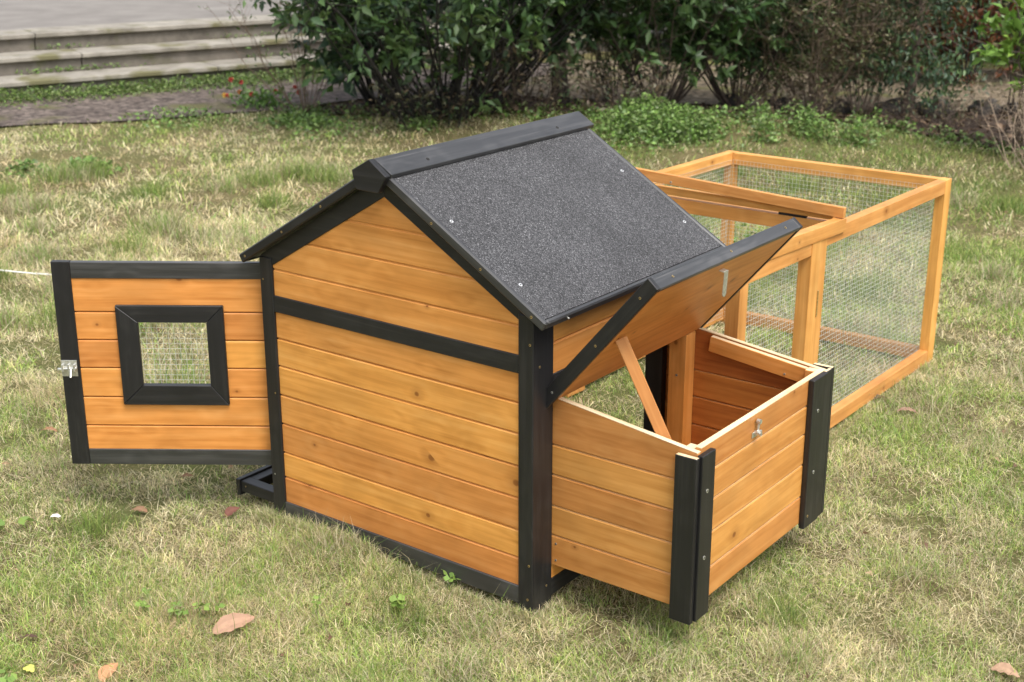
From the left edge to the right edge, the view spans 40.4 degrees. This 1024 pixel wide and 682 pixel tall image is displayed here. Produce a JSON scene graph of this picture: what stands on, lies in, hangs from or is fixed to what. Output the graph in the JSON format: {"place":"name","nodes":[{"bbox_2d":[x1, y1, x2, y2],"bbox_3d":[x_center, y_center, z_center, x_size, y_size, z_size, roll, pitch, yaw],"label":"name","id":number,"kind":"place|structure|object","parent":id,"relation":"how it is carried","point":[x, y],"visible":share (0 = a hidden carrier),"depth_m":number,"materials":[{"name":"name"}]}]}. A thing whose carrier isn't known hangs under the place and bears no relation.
{"place":"outdoors","nodes":[
{"label":"outdoors","id":0,"kind":"place"},
{"bbox_2d":[0,0,483,48],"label":"terrace pavement","id":1,"kind":"structure","parent":0,"point":[19,14],"depth_m":11.57,"materials":[{"name":"grey stone"}]},
{"bbox_2d":[0,63,967,125],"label":"path","id":2,"kind":"structure","parent":0,"point":[85,109],"depth_m":9.16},
{"bbox_2d":[0,61,442,108],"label":"weed strip","id":3,"kind":"object","parent":2,"relation":"on","point":[161,84],"visible":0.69,"depth_m":9.65,"materials":[{"name":"green plant"}]},
{"bbox_2d":[0,1,1023,681],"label":"ground","id":4,"kind":"structure","parent":0,"point":[594,627],"depth_m":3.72,"materials":[{"name":"green plant"}]},
{"bbox_2d":[0,665,16,681],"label":"clover plant","id":5,"kind":"object","parent":4,"relation":"on","point":[11,678],"visible":1,"depth_m":2.61,"materials":[{"name":"green plant"}]},
{"bbox_2d":[0,516,33,534],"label":"clover plant","id":6,"kind":"object","parent":4,"relation":"on","point":[23,519],"visible":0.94,"depth_m":3.21,"materials":[{"name":"green plant"}]},
{"bbox_2d":[0,270,50,274],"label":"white cable","id":7,"kind":"object","parent":4,"relation":"on","point":[24,272],"visible":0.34,"depth_m":5.17,"materials":[{"name":"white plastic"}]},
{"bbox_2d":[22,664,33,671],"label":"fallen leaf","id":8,"kind":"object","parent":4,"relation":"on","point":[28,667],"visible":1,"depth_m":2.67,"materials":[{"name":"yellow plant"}]},
{"bbox_2d":[20,633,36,637],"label":"fallen leaf","id":9,"kind":"object","parent":4,"relation":"on","point":[30,635],"visible":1,"depth_m":2.78,"materials":[{"name":"brown plant"}]},
{"bbox_2d":[39,426,57,431],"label":"fallen leaf","id":10,"kind":"object","parent":4,"relation":"on","point":[50,427],"visible":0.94,"depth_m":3.79,"materials":[{"name":"brown plant"}]},
{"bbox_2d":[98,663,117,681],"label":"fallen leaf","id":11,"kind":"object","parent":4,"relation":"on","point":[106,670],"visible":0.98,"depth_m":2.65,"materials":[{"name":"orange plant"}]},
{"bbox_2d":[130,506,147,511],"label":"fallen leaf","id":12,"kind":"object","parent":4,"relation":"on","point":[141,508],"visible":0.96,"depth_m":3.31,"materials":[{"name":"brown plant"}]},
{"bbox_2d":[135,587,151,614],"bbox_3d":[-0.756,0.545,2.879,0.034,0.048,0.067,1,19,2],"label":"clover plant","id":13,"kind":"object","parent":4,"relation":"on","point":[137,604],"visible":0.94,"depth_m":2.86,"materials":[{"name":"green plant"}]},
{"bbox_2d":[168,601,187,616],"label":"clover plant","id":14,"kind":"object","parent":4,"relation":"on","point":[175,605],"visible":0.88,"depth_m":2.83,"materials":[{"name":"green plant"}]},
{"bbox_2d":[192,602,224,618],"bbox_3d":[-0.618,0.554,2.843,0.068,0.051,0.042,-1,19,-1],"label":"clover plant","id":15,"kind":"object","parent":4,"relation":"on","point":[221,605],"visible":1,"depth_m":2.83,"materials":[{"name":"green plant"}]},
{"bbox_2d":[221,506,239,517],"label":"fallen leaf","id":16,"kind":"object","parent":4,"relation":"on","point":[230,510],"visible":1,"depth_m":3.29,"materials":[{"name":"brown plant"}]},
{"bbox_2d":[207,612,254,633],"bbox_3d":[-0.562,0.562,2.773,0.108,0.010,0.038,-19,62,-33],"label":"fallen leaf","id":17,"kind":"object","parent":4,"relation":"on","point":[225,622],"visible":1,"depth_m":2.77,"materials":[{"name":"brown plant"}]},
{"bbox_2d":[209,77,313,109],"bbox_3d":[-1.651,-1.598,9.086,0.771,0.224,0.423,13,23,35],"label":"flower clump","id":18,"kind":"object","parent":4,"relation":"on","point":[263,95],"visible":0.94,"depth_m":9.04,"materials":[{"name":"green plant"}]},
{"bbox_2d":[311,593,324,615],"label":"clover plant","id":19,"kind":"object","parent":4,"relation":"on","point":[317,597],"visible":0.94,"depth_m":2.87,"materials":[{"name":"green plant"}]},
{"bbox_2d":[0,0,757,97],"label":"stone steps","id":20,"kind":"structure","parent":4,"relation":"on","point":[168,49],"depth_m":10.12,"materials":[{"name":"grey stone"}]},
{"bbox_2d":[14,30,290,74],"bbox_3d":[-3.317,-1.989,9.796,6.034,0.173,0.366,-12,22,-31],"label":"step moss","id":21,"kind":"object","parent":20,"relation":"on","point":[70,66],"visible":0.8,"depth_m":9.89,"materials":[{"name":"green plant"}]},
{"bbox_2d":[1,105,756,242],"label":"lawn weeds","id":22,"kind":"object","parent":4,"relation":"on","point":[307,121],"visible":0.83,"depth_m":8.21,"materials":[{"name":"green plant"}]},
{"bbox_2d":[389,593,409,612],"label":"clover plant","id":23,"kind":"object","parent":4,"relation":"on","point":[399,599],"visible":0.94,"depth_m":2.85,"materials":[{"name":"green plant"}]},
{"bbox_2d":[50,111,834,624],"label":"chicken coop","id":24,"kind":"structure","parent":4,"relation":"on","point":[408,351],"depth_m":2.92,"materials":[{"name":"brown wood"}]},
{"bbox_2d":[50,260,271,464],"bbox_3d":[-0.791,0.058,3.187,0.500,0.492,0.037,0,19,1],"label":"door","id":25,"kind":"structure","parent":24,"relation":"in","point":[114,416],"depth_m":3.19,"materials":[{"name":"brown wood"}]},
{"bbox_2d":[441,569,460,589],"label":"clover plant","id":26,"kind":"object","parent":4,"relation":"on","point":[446,577],"visible":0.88,"depth_m":2.96,"materials":[{"name":"green plant"}]},
{"bbox_2d":[0,203,1020,677],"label":"leaf crumbs","id":27,"kind":"object","parent":4,"relation":"on","point":[456,611],"visible":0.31,"depth_m":3.50,"materials":[{"name":"brown plant"}]},
{"bbox_2d":[299,94,1023,154],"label":"soil bed","id":28,"kind":"object","parent":4,"relation":"on","point":[993,129],"visible":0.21,"depth_m":8.36,"materials":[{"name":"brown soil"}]},
{"bbox_2d":[198,0,340,110],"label":"twiggy shrub","id":29,"kind":"object","parent":28,"relation":"on","point":[295,76],"visible":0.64,"depth_m":8.64,"materials":[{"name":"green plant"}]},
{"bbox_2d":[289,0,448,103],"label":"evergreen shrub","id":30,"kind":"object","parent":28,"relation":"on","point":[365,94],"visible":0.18,"depth_m":8.63,"materials":[{"name":"green plant"}]},
{"bbox_2d":[368,69,496,129],"bbox_3d":[-0.463,-1.433,8.225,0.785,0.425,0.980,13,23,35],"label":"brush","id":31,"kind":"object","parent":28,"relation":"on","point":[425,105],"visible":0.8,"depth_m":8.09,"materials":[{"name":"green plant"}]},
{"bbox_2d":[243,0,626,122],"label":"evergreen shrub","id":32,"kind":"object","parent":28,"relation":"on","point":[522,22],"visible":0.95,"depth_m":7.97,"materials":[{"name":"green plant"}]},
{"bbox_2d":[444,31,603,117],"bbox_3d":[0.099,-1.635,8.313,0.996,0.527,1.146,-6,20,-17],"label":"brush","id":33,"kind":"object","parent":28,"relation":"on","point":[514,92],"visible":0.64,"depth_m":8.20,"materials":[{"name":"green plant"}]},
{"bbox_2d":[493,0,599,104],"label":"dark tree","id":34,"kind":"object","parent":28,"relation":"on","point":[566,101],"visible":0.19,"depth_m":8.54,"materials":[{"name":"green plant"}]},
{"bbox_2d":[570,0,673,104],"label":"fine shrub","id":35,"kind":"object","parent":28,"relation":"on","point":[615,55],"visible":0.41,"depth_m":8.63,"materials":[{"name":"green plant"}]},
{"bbox_2d":[552,50,693,112],"bbox_3d":[0.663,-1.516,8.381,0.748,0.418,0.967,13,23,35],"label":"brush","id":36,"kind":"object","parent":28,"relation":"on","point":[597,95],"visible":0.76,"depth_m":8.31,"materials":[{"name":"green plant"}]},
{"bbox_2d":[258,98,1023,165],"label":"bed edge weeds","id":37,"kind":"object","parent":28,"relation":"on","point":[951,135],"visible":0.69,"depth_m":8.20,"materials":[{"name":"green plant"}]},
{"bbox_2d":[540,0,786,106],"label":"evergreen shrub","id":38,"kind":"object","parent":28,"relation":"on","point":[689,11],"visible":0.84,"depth_m":8.36,"materials":[{"name":"green plant"}]},
{"bbox_2d":[627,0,853,108],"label":"evergreen shrub","id":39,"kind":"object","parent":28,"relation":"on","point":[713,79],"visible":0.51,"depth_m":8.52,"materials":[{"name":"green plant"}]},
{"bbox_2d":[718,0,839,108],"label":"fine shrub","id":40,"kind":"object","parent":28,"relation":"on","point":[776,89],"visible":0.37,"depth_m":8.56,"materials":[{"name":"green plant"}]},
{"bbox_2d":[727,67,873,123],"bbox_3d":[1.723,-1.448,8.344,0.887,0.343,0.780,4,19,12],"label":"brush","id":41,"kind":"object","parent":28,"relation":"on","point":[796,97],"visible":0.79,"depth_m":8.33,"materials":[{"name":"green plant"}]},
{"bbox_2d":[734,0,927,113],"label":"brown shrub","id":42,"kind":"object","parent":28,"relation":"on","point":[828,40],"visible":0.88,"depth_m":8.31,"materials":[{"name":"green plant"}]},
{"bbox_2d":[799,0,969,114],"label":"brown shrub","id":43,"kind":"object","parent":28,"relation":"on","point":[888,55],"visible":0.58,"depth_m":8.46,"materials":[{"name":"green plant"}]},
{"bbox_2d":[797,0,1012,118],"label":"shrub","id":44,"kind":"object","parent":28,"relation":"on","point":[909,75],"visible":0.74,"depth_m":8.43,"materials":[{"name":"green plant"}]},
{"bbox_2d":[851,80,1009,129],"bbox_3d":[2.527,-1.419,8.353,0.896,0.346,0.868,13,23,35],"label":"brush","id":45,"kind":"object","parent":28,"relation":"on","point":[948,116],"visible":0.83,"depth_m":8.25,"materials":[{"name":"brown plant"}]},
{"bbox_2d":[970,0,1023,150],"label":"bright shrub","id":46,"kind":"object","parent":28,"relation":"on","point":[1009,25],"visible":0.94,"depth_m":7.30,"materials":[{"name":"green plant"}]},
{"bbox_2d":[1001,102,1022,114],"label":"edging stone","id":47,"kind":"object","parent":28,"relation":"on","point":[1010,108],"visible":0.26,"depth_m":8.60,"materials":[{"name":"grey stone"}]},
{"bbox_2d":[645,14,727,55],"bbox_3d":[1.413,-3.085,11.402,1.441,1.735,1.741,-13,22,-33],"label":"hedge shrub","id":48,"kind":"object","parent":4,"relation":"on","point":[665,45],"visible":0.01,"depth_m":11.80,"materials":[{"name":"green plant"}]},
{"bbox_2d":[554,88,899,156],"bbox_3d":[1.132,-1.233,7.796,1.969,0.245,1.346,7,20,20],"label":"weed patch","id":49,"kind":"object","parent":4,"relation":"on","point":[651,115],"visible":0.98,"depth_m":7.77,"materials":[{"name":"green plant"}]},
{"bbox_2d":[718,93,738,107],"bbox_3d":[1.388,-1.502,8.853,0.170,0.147,0.114,2,9,10],"label":"edging stone","id":50,"kind":"object","parent":4,"relation":"on","point":[731,98],"visible":0.26,"depth_m":8.80,"materials":[{"name":"grey stone"}]},
{"bbox_2d":[564,150,951,427],"bbox_3d":[0.619,-0.155,3.949,0.756,0.664,1.332,13,22,35],"label":"wire run","id":51,"kind":"object","parent":4,"relation":"on","point":[728,202],"visible":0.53,"depth_m":3.88,"materials":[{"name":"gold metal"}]},
{"bbox_2d":[761,97,795,110],"bbox_3d":[1.675,-1.474,8.777,0.252,0.142,0.130,-2,10,17],"label":"edging stone","id":52,"kind":"object","parent":4,"relation":"on","point":[782,99],"visible":0.2,"depth_m":8.72,"materials":[{"name":"grey stone"}]},
{"bbox_2d":[762,2,835,56],"bbox_3d":[2.149,-3.038,11.417,1.519,1.752,1.616,13,23,35],"label":"hedge shrub","id":53,"kind":"object","parent":4,"relation":"on","point":[803,34],"depth_m":11.52,"materials":[{"name":"green plant"}]},
{"bbox_2d":[817,97,851,114],"bbox_3d":[2.015,-1.444,8.738,0.261,0.174,0.166,2,14,1],"label":"edging stone","id":54,"kind":"object","parent":4,"relation":"on","point":[846,110],"visible":0.21,"depth_m":8.67,"materials":[{"name":"grey stone"}]},
{"bbox_2d":[812,0,938,49],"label":"hedge shrub","id":55,"kind":"object","parent":4,"relation":"on","point":[845,25],"visible":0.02,"depth_m":11.50,"materials":[{"name":"green plant"}]},
{"bbox_2d":[869,97,901,114],"bbox_3d":[2.357,-1.439,8.707,0.259,0.162,0.118,-4,18,6],"label":"edging stone","id":56,"kind":"object","parent":4,"relation":"on","point":[891,108],"visible":0.34,"depth_m":8.66,"materials":[{"name":"grey stone"}]},
{"bbox_2d":[894,407,917,413],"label":"fallen leaf","id":57,"kind":"object","parent":4,"relation":"on","point":[905,408],"visible":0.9,"depth_m":3.91,"materials":[{"name":"brown plant"}]},
{"bbox_2d":[915,99,952,115],"bbox_3d":[2.624,-1.436,8.689,0.270,0.140,0.178,-1,28,-5],"label":"edging stone","id":58,"kind":"object","parent":4,"relation":"on","point":[919,109],"visible":0.23,"depth_m":8.62,"materials":[{"name":"grey stone"}]},
{"bbox_2d":[919,1,1009,55],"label":"hedge shrub","id":59,"kind":"object","parent":4,"relation":"on","point":[971,23],"visible":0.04,"depth_m":11.36,"materials":[{"name":"green plant"}]},
{"bbox_2d":[967,98,1000,114],"bbox_3d":[2.946,-1.433,8.672,0.195,0.150,0.132,-4,11,-3],"label":"edging stone","id":60,"kind":"object","parent":4,"relation":"on","point":[971,106],"visible":0.41,"depth_m":8.62,"materials":[{"name":"grey stone"}]},
{"bbox_2d":[950,70,1023,168],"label":"dry shrub","id":61,"kind":"object","parent":4,"relation":"on","point":[1011,126],"visible":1,"depth_m":7.08,"materials":[{"name":"brown plant"}]},
{"bbox_2d":[966,0,1012,48],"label":"hedge shrub","id":62,"kind":"object","parent":4,"relation":"on","point":[1002,19],"visible":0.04,"depth_m":11.29,"materials":[{"name":"green plant"}]},
{"bbox_2d":[987,662,1019,676],"bbox_3d":[0.935,0.625,2.645,0.042,0.009,0.050,-5,19,-15],"label":"fallen leaf","id":63,"kind":"object","parent":4,"relation":"on","point":[1007,668],"visible":1,"depth_m":2.65,"materials":[{"name":"beige plant"}]},
{"bbox_2d":[516,60,1023,110],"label":"mossy path","id":64,"kind":"structure","parent":0,"point":[700,93],"depth_m":9.72,"materials":[{"name":"grey stone"}]},
{"bbox_2d":[830,0,963,75],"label":"dark shrub","id":65,"kind":"object","parent":64,"relation":"on","point":[959,6],"visible":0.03,"depth_m":10.10,"materials":[{"name":"green plant"}]},
{"bbox_2d":[896,0,1023,86],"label":"shrub","id":66,"kind":"object","parent":64,"relation":"on","point":[962,25],"visible":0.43,"depth_m":9.70,"materials":[{"name":"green plant"}]},
{"bbox_2d":[984,0,1023,59],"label":"dark shrub","id":67,"kind":"object","parent":64,"relation":"on","point":[1003,18],"visible":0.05,"depth_m":10.16,"materials":[{"name":"green plant"}]}
]}

